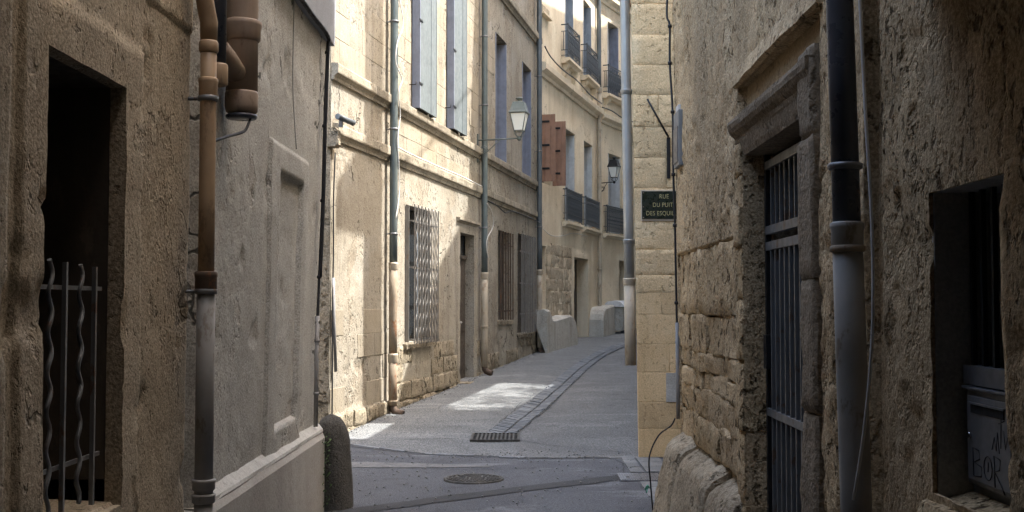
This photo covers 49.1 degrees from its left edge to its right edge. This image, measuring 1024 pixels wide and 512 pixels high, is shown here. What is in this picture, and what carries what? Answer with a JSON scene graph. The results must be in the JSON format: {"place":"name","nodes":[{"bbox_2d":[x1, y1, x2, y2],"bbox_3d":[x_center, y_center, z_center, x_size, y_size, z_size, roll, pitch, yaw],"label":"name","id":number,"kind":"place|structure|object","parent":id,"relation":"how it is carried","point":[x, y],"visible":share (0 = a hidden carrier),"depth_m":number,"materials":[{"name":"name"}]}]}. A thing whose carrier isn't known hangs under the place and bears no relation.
{"place":"outdoors","nodes":[
{"label":"outdoors","id":0,"kind":"place"},
{"bbox_2d":[349,331,636,454],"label":"street paving","id":1,"kind":"structure","parent":0,"point":[485,403],"depth_m":16.00,"materials":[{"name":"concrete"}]},
{"bbox_2d":[470,433,519,441],"bbox_3d":[-0.196,2.162,13.283,0.580,0.052,0.680,0,-2,0],"label":"drain grate","id":2,"kind":"object","parent":1,"relation":"on","point":[495,437],"visible":0.94,"depth_m":13.18,"materials":[{"name":"metal"}]},
{"bbox_2d":[349,353,644,509],"bbox_3d":[-0.365,2.116,17.669,3.416,0.448,18.080,0,-2,0],"label":"grit","id":3,"kind":"object","parent":1,"relation":"on","point":[482,454],"visible":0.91,"depth_m":11.35,"materials":[{"name":"gravel"}]},
{"bbox_2d":[536,309,577,352],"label":"wall","id":4,"kind":"structure","parent":1,"relation":"on","point":[556,332],"depth_m":27.08,"materials":[{"name":"concrete"}]},
{"bbox_2d":[589,305,614,336],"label":"wall","id":5,"kind":"structure","parent":1,"relation":"on","point":[602,321],"depth_m":32.62,"materials":[{"name":"concrete"}]},
{"bbox_2d":[605,300,624,332],"bbox_3d":[3.330,1.874,34.559,0.628,1.000,1.000,-1,-3,25],"label":"bin","id":6,"kind":"object","parent":1,"relation":"on","point":[619,316],"visible":0.41,"depth_m":34.12,"materials":[{"name":"plastic"}]},
{"bbox_2d":[324,444,662,511],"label":"ground","id":7,"kind":"structure","parent":0,"point":[608,500],"depth_m":9.86,"materials":[{"name":"grey asphalt"}]},
{"bbox_2d":[0,0,192,511],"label":"plastered house","id":8,"kind":"structure","parent":7,"relation":"on","point":[94,162],"depth_m":4.48,"materials":[{"name":"paint"}]},
{"bbox_2d":[38,56,112,511],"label":"window","id":9,"kind":"structure","parent":8,"relation":"in","point":[75,207],"depth_m":4.49,"materials":[{"name":"brown wood"}]},
{"bbox_2d":[185,0,218,511],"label":"downpipe","id":10,"kind":"object","parent":8,"relation":"attached to","point":[203,481],"visible":1,"depth_m":5.32,"materials":[{"name":"brown metal"}]},
{"bbox_2d":[180,0,335,511],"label":"plastered house","id":11,"kind":"structure","parent":7,"relation":"on","point":[269,449],"depth_m":7.00,"materials":[{"name":"grey paint"}]},
{"bbox_2d":[214,0,227,86],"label":"rain pipe","id":12,"kind":"object","parent":11,"relation":"attached to","point":[222,65],"visible":0.55,"depth_m":5.65,"materials":[{"name":"brown plastic"}]},
{"bbox_2d":[225,0,261,120],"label":"soil pipe","id":13,"kind":"object","parent":11,"relation":"attached to","point":[244,26],"visible":0.94,"depth_m":5.94,"materials":[{"name":"brown plastic"}]},
{"bbox_2d":[216,118,251,141],"bbox_3d":[-1.430,-0.650,5.731,0.022,0.222,0.541,0,-2,7],"label":"cable","id":14,"kind":"object","parent":13,"relation":"attached to","point":[236,133],"visible":0.91,"depth_m":5.78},
{"bbox_2d":[292,0,296,148],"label":"cable","id":15,"kind":"object","parent":11,"relation":"attached to","point":[292,75],"visible":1,"depth_m":7.77,"materials":[{"name":"black rubber"}]},
{"bbox_2d":[300,0,328,323],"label":"cable","id":16,"kind":"object","parent":11,"relation":"attached to","point":[319,278],"visible":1,"depth_m":8.76,"materials":[{"name":"black rubber"}]},
{"bbox_2d":[302,0,330,276],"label":"cable","id":17,"kind":"object","parent":11,"relation":"attached to","point":[326,115],"visible":1,"depth_m":8.77,"materials":[{"name":"black rubber"}]},
{"bbox_2d":[313,316,319,426],"bbox_3d":[-1.492,0.878,8.544,0.044,0.842,0.072,0,-2,0],"label":"conduit","id":18,"kind":"object","parent":11,"relation":"attached to","point":[316,374],"visible":1,"depth_m":8.53,"materials":[{"name":"grey metal"}]},
{"bbox_2d":[322,433,331,506],"bbox_3d":[-1.419,1.634,8.597,0.082,0.578,0.191,0,-2,0],"label":"weed","id":19,"kind":"object","parent":11,"relation":"attached to","point":[329,464],"visible":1,"depth_m":8.57,"materials":[{"name":"green plant"}]},
{"bbox_2d":[319,413,352,510],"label":"guard stone","id":20,"kind":"object","parent":7,"relation":"on","point":[339,491],"visible":0.67,"depth_m":8.68,"materials":[{"name":"grey stone"}]},
{"bbox_2d":[351,462,490,466],"bbox_3d":[-1.259,2.059,11.030,2.113,0.007,0.398,0,-2,3],"label":"cement skim","id":21,"kind":"object","parent":7,"relation":"on","point":[374,464],"visible":0.65,"depth_m":11.02,"materials":[{"name":"grey concrete"}]},
{"bbox_2d":[318,0,542,431],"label":"terraced house","id":22,"kind":"structure","parent":7,"relation":"on","point":[439,239],"depth_m":17.30,"materials":[{"name":"beige stone"}]},
{"bbox_2d":[331,152,335,413],"bbox_3d":[-2.128,0.358,13.334,0.022,3.200,0.050,-1,-3,30],"label":"cable","id":23,"kind":"object","parent":22,"relation":"attached to","point":[332,286],"visible":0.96,"depth_m":13.33,"materials":[{"name":"plastic"}]},
{"bbox_2d":[332,278,336,371],"bbox_3d":[-2.113,0.819,13.336,0.037,1.122,0.100,-1,-3,26],"label":"conduit","id":24,"kind":"object","parent":22,"relation":"attached to","point":[334,335],"visible":1,"depth_m":13.32,"materials":[{"name":"grey metal"}]},
{"bbox_2d":[335,113,355,126],"bbox_3d":[-1.995,-1.604,13.363,0.092,0.144,0.334,-1,-3,27],"label":"security camera","id":25,"kind":"object","parent":22,"relation":"attached to","point":[342,119],"visible":1,"depth_m":13.31,"materials":[{"name":"metal"}]},
{"bbox_2d":[386,0,404,413],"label":"downpipe","id":26,"kind":"object","parent":22,"relation":"attached to","point":[392,354],"visible":0.95,"depth_m":15.39,"materials":[{"name":"grey metal"}]},
{"bbox_2d":[395,0,403,218],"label":"cable","id":27,"kind":"object","parent":26,"relation":"attached to","point":[399,108],"visible":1,"depth_m":15.47,"materials":[{"name":"plastic"}]},
{"bbox_2d":[403,210,434,348],"bbox_3d":[-1.516,0.331,16.963,0.307,2.101,1.520,0,-2,12],"label":"window","id":28,"kind":"structure","parent":22,"relation":"in","point":[411,213],"depth_m":17.37,"materials":[{"name":"beige glass"}]},
{"bbox_2d":[398,147,482,186],"bbox_3d":[-1.099,-1.422,18.243,0.020,0.047,5.550,0,-2,12],"label":"cable","id":29,"kind":"object","parent":22,"relation":"on","point":[436,165],"visible":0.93,"depth_m":17.68,"materials":[{"name":"plastic"}]},
{"bbox_2d":[459,235,466,378],"bbox_3d":[-0.951,0.906,19.955,0.102,2.580,1.010,0,-2,12],"label":"door","id":30,"kind":"structure","parent":22,"relation":"in","point":[462,262],"depth_m":20.22,"materials":[{"name":"brown wood"}]},
{"bbox_2d":[479,0,492,375],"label":"downpipe","id":31,"kind":"object","parent":22,"relation":"attached to","point":[484,267],"visible":0.99,"depth_m":20.87,"materials":[{"name":"grey metal"}]},
{"bbox_2d":[486,203,493,254],"bbox_3d":[-0.406,-0.473,20.955,0.047,1.009,0.388,-1,-3,21],"label":"cable","id":32,"kind":"object","parent":31,"relation":"hanging from","point":[492,228],"visible":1,"depth_m":20.92,"materials":[{"name":"grey plastic"}]},
{"bbox_2d":[495,32,495,156],"bbox_3d":[-0.495,-3.211,22.981,0.370,2.534,1.146,0,-2,0],"label":"window","id":33,"kind":"structure","parent":22,"relation":"in","point":[495,32],"depth_m":22.41,"materials":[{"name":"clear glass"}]},
{"bbox_2d":[477,97,529,162],"bbox_3d":[-0.175,-2.332,20.723,0.970,1.195,0.339,0,-2,12],"label":"street lamp","id":34,"kind":"object","parent":22,"relation":"attached to","point":[519,113],"visible":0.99,"depth_m":20.57,"materials":[{"name":"white glass"}]},
{"bbox_2d":[497,232,512,324],"bbox_3d":[-0.233,0.456,23.157,0.251,1.911,1.430,0,-2,12],"label":"window","id":35,"kind":"structure","parent":22,"relation":"in","point":[506,321],"depth_m":23.38,"materials":[{"name":"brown wood"}]},
{"bbox_2d":[488,200,540,222],"bbox_3d":[0.095,-0.877,23.723,0.020,0.117,5.700,0,-2,12],"label":"cable","id":36,"kind":"object","parent":22,"relation":"attached to","point":[512,211],"visible":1,"depth_m":23.23,"materials":[{"name":"black rubber"}]},
{"bbox_2d":[522,61,522,171],"bbox_3d":[0.066,-3.096,25.717,0.370,2.534,1.156,0,-2,0],"label":"window","id":37,"kind":"structure","parent":22,"relation":"in","point":[522,61],"depth_m":25.16,"materials":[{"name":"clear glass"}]},
{"bbox_2d":[517,235,534,337],"bbox_3d":[0.227,0.677,25.342,0.231,2.292,1.910,0,-2,12],"label":"window","id":38,"kind":"structure","parent":22,"relation":"in","point":[519,237],"depth_m":25.43,"materials":[{"name":"brown wood"}]},
{"bbox_2d":[535,0,544,352],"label":"downpipe","id":39,"kind":"object","parent":22,"relation":"attached to","point":[539,270],"visible":0.99,"depth_m":26.57,"materials":[{"name":"metal"}]},
{"bbox_2d":[327,475,619,511],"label":"trench patch","id":40,"kind":"object","parent":7,"relation":"on","point":[452,497],"visible":1,"depth_m":9.33,"materials":[{"name":"grey asphalt"}]},
{"bbox_2d":[444,473,503,483],"bbox_3d":[-0.347,2.033,10.187,0.550,0.038,0.550,0,-2,0],"label":"manhole cover","id":41,"kind":"object","parent":7,"relation":"on","point":[473,478],"visible":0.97,"depth_m":10.12,"materials":[{"name":"metal"}]},
{"bbox_2d":[350,446,608,458],"bbox_3d":[-0.564,2.096,11.879,3.240,0.009,0.430,-1,-3,21],"label":"paving crack","id":42,"kind":"object","parent":7,"relation":"on","point":[495,457],"visible":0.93,"depth_m":11.52,"materials":[{"name":"concrete"}]},
{"bbox_2d":[353,444,636,458],"bbox_3d":[-0.319,2.108,11.887,3.288,0.048,0.533,-1,-3,19],"label":"edging","id":43,"kind":"object","parent":7,"relation":"on","point":[522,457],"visible":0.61,"depth_m":11.62,"materials":[{"name":"stone"}]},
{"bbox_2d":[487,339,636,433],"bbox_3d":[3.315,2.339,26.917,2.794,0.876,27.893,-1,-3,19],"label":"gutter","id":44,"kind":"object","parent":7,"relation":"on","point":[530,411],"visible":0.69,"depth_m":17.52,"materials":[{"name":"stone"}]},
{"bbox_2d":[542,0,603,348],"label":"terraced house","id":45,"kind":"structure","parent":7,"relation":"on","point":[572,110],"depth_m":30.36,"materials":[{"name":"yellow stone"}]},
{"bbox_2d":[542,227,587,236],"bbox_3d":[1.393,-0.584,29.548,0.018,0.274,5.802,-1,-2,16],"label":"cable","id":46,"kind":"object","parent":45,"relation":"attached to","point":[563,235],"visible":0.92,"depth_m":29.47,"materials":[{"name":"grey rubber"}]},
{"bbox_2d":[544,46,601,103],"bbox_3d":[1.741,-4.774,30.195,0.036,0.262,6.904,-1,-2,16],"label":"cable","id":47,"kind":"object","parent":45,"relation":"attached to","point":[571,75],"visible":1,"depth_m":29.49,"materials":[{"name":"grey rubber"}]},
{"bbox_2d":[574,259,576,324],"bbox_3d":[1.603,1.318,31.574,0.035,2.490,1.820,-1,-2,16],"label":"door","id":48,"kind":"structure","parent":45,"relation":"in","point":[575,269],"depth_m":32.33,"materials":[{"name":"brown wood"}]},
{"bbox_2d":[583,38,583,74],"bbox_3d":[1.886,-6.247,32.694,0.346,2.294,1.082,0,-2,0],"label":"window","id":49,"kind":"structure","parent":45,"relation":"in","point":[583,38],"depth_m":32.15,"materials":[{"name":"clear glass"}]},
{"bbox_2d":[596,0,601,305],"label":"downpipe","id":50,"kind":"object","parent":45,"relation":"attached to","point":[599,129],"visible":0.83,"depth_m":33.68,"materials":[{"name":"metal"}]},
{"bbox_2d":[601,157,620,191],"bbox_3d":[2.942,-2.398,33.947,0.670,1.195,0.339,-1,-3,25],"label":"street lamp","id":51,"kind":"object","parent":45,"relation":"attached to","point":[613,166],"visible":0.91,"depth_m":33.80,"materials":[{"name":"black metal"}]},
{"bbox_2d":[601,0,635,331],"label":"terraced house","id":52,"kind":"structure","parent":7,"relation":"on","point":[612,230],"depth_m":35.15,"materials":[{"name":"yellow stone"}]},
{"bbox_2d":[607,21,608,92],"bbox_3d":[3.032,-6.160,35.485,0.352,2.354,0.975,-1,-3,25],"label":"window","id":53,"kind":"structure","parent":52,"relation":"in","point":[607,21],"depth_m":35.00,"materials":[{"name":"glass"}]},
{"bbox_2d":[608,154,610,232],"bbox_3d":[3.058,-1.939,35.412,0.392,2.474,1.125,-1,-3,25],"label":"window","id":54,"kind":"structure","parent":52,"relation":"in","point":[609,178],"depth_m":35.94,"materials":[{"name":"glass"}]},
{"bbox_2d":[617,473,658,481],"bbox_3d":[1.169,2.029,10.249,0.380,0.036,0.430,0,-2,0],"label":"access plate","id":55,"kind":"object","parent":7,"relation":"on","point":[629,477],"visible":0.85,"depth_m":10.19,"materials":[{"name":"metal"}]},
{"bbox_2d":[621,457,662,502],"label":"corner paving","id":56,"kind":"structure","parent":7,"relation":"on","point":[656,464],"depth_m":10.84,"materials":[{"name":"stone"}]},
{"bbox_2d":[630,0,680,456],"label":"corner house","id":57,"kind":"structure","parent":7,"relation":"on","point":[655,313],"depth_m":11.69,"materials":[{"name":"beige stone"}]},
{"bbox_2d":[620,0,635,365],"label":"downpipe","id":58,"kind":"object","parent":57,"relation":"attached to","point":[629,280],"visible":1,"depth_m":11.73,"materials":[{"name":"grey metal"}]},
{"bbox_2d":[646,99,669,177],"bbox_3d":[1.529,-1.229,11.702,0.253,0.835,0.038,0,-2,-5],"label":"iron stay","id":59,"kind":"object","parent":57,"relation":"attached to","point":[668,147],"visible":1,"depth_m":11.70,"materials":[{"name":"black metal"}]},
{"bbox_2d":[641,190,676,220],"bbox_3d":[1.587,-0.527,11.687,0.487,0.326,0.024,0,-2,0],"label":"street sign","id":60,"kind":"object","parent":57,"relation":"attached to","point":[656,205],"visible":0.8,"depth_m":11.68,"materials":[{"name":"black metal"}]},
{"bbox_2d":[652,0,1023,511],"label":"stone house","id":61,"kind":"structure","parent":7,"relation":"on","point":[944,79],"depth_m":4.31,"materials":[{"name":"stone"}]},
{"bbox_2d":[648,418,675,510],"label":"cable","id":62,"kind":"object","parent":61,"relation":"attached to","point":[660,433],"visible":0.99,"depth_m":8.57,"materials":[{"name":"black rubber"}]},
{"bbox_2d":[666,0,677,322],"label":"cable","id":63,"kind":"object","parent":61,"relation":"attached to","point":[673,173],"visible":0.98,"depth_m":8.73,"materials":[{"name":"black rubber"}]},
{"bbox_2d":[675,323,679,418],"bbox_3d":[1.261,0.873,8.525,0.030,0.731,0.059,0,-2,0],"label":"conduit","id":64,"kind":"object","parent":61,"relation":"attached to","point":[677,373],"visible":0.98,"depth_m":8.51,"materials":[{"name":"grey metal"}]},
{"bbox_2d":[673,104,682,168],"bbox_3d":[1.267,-0.909,8.515,0.052,0.470,0.280,0,-2,0],"label":"meter plate","id":65,"kind":"object","parent":61,"relation":"attached to","point":[677,143],"visible":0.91,"depth_m":8.40,"materials":[{"name":"metal"}]},
{"bbox_2d":[826,0,871,511],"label":"downpipe","id":66,"kind":"object","parent":61,"relation":"attached to","point":[847,224],"visible":1,"depth_m":3.79,"materials":[{"name":"grey metal"}]},
{"bbox_2d":[852,0,874,499],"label":"cable","id":67,"kind":"object","parent":61,"relation":"attached to","point":[872,254],"visible":1,"depth_m":3.54,"materials":[{"name":"grey plastic"}]},
{"bbox_2d":[917,174,1010,511],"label":"window","id":68,"kind":"structure","parent":61,"relation":"in","point":[969,350],"depth_m":3.28,"materials":[{"name":"black metal"}]},
{"bbox_2d":[962,385,1011,498],"bbox_3d":[1.324,0.508,3.085,0.040,0.279,0.340,0,-2,0],"label":"letterbox","id":69,"kind":"object","parent":61,"relation":"attached to","point":[989,454],"visible":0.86,"depth_m":3.09,"materials":[{"name":"silver metal"}]},
{"bbox_2d":[967,395,1011,494],"bbox_3d":[1.314,0.514,3.085,0.008,0.239,0.286,0,-2,0],"label":"door","id":70,"kind":"structure","parent":69,"relation":"in","point":[983,429],"depth_m":3.08,"materials":[{"name":"grey metal"}]},
{"bbox_2d":[479,442,518,455],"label":"street paving","id":71,"kind":"structure","parent":0,"point":[492,448],"depth_m":12.30,"materials":[{"name":"concrete"}]},
{"bbox_2d":[515,344,638,456],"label":"street paving","id":72,"kind":"structure","parent":0,"point":[595,407],"depth_m":14.77,"materials":[{"name":"grey asphalt"}]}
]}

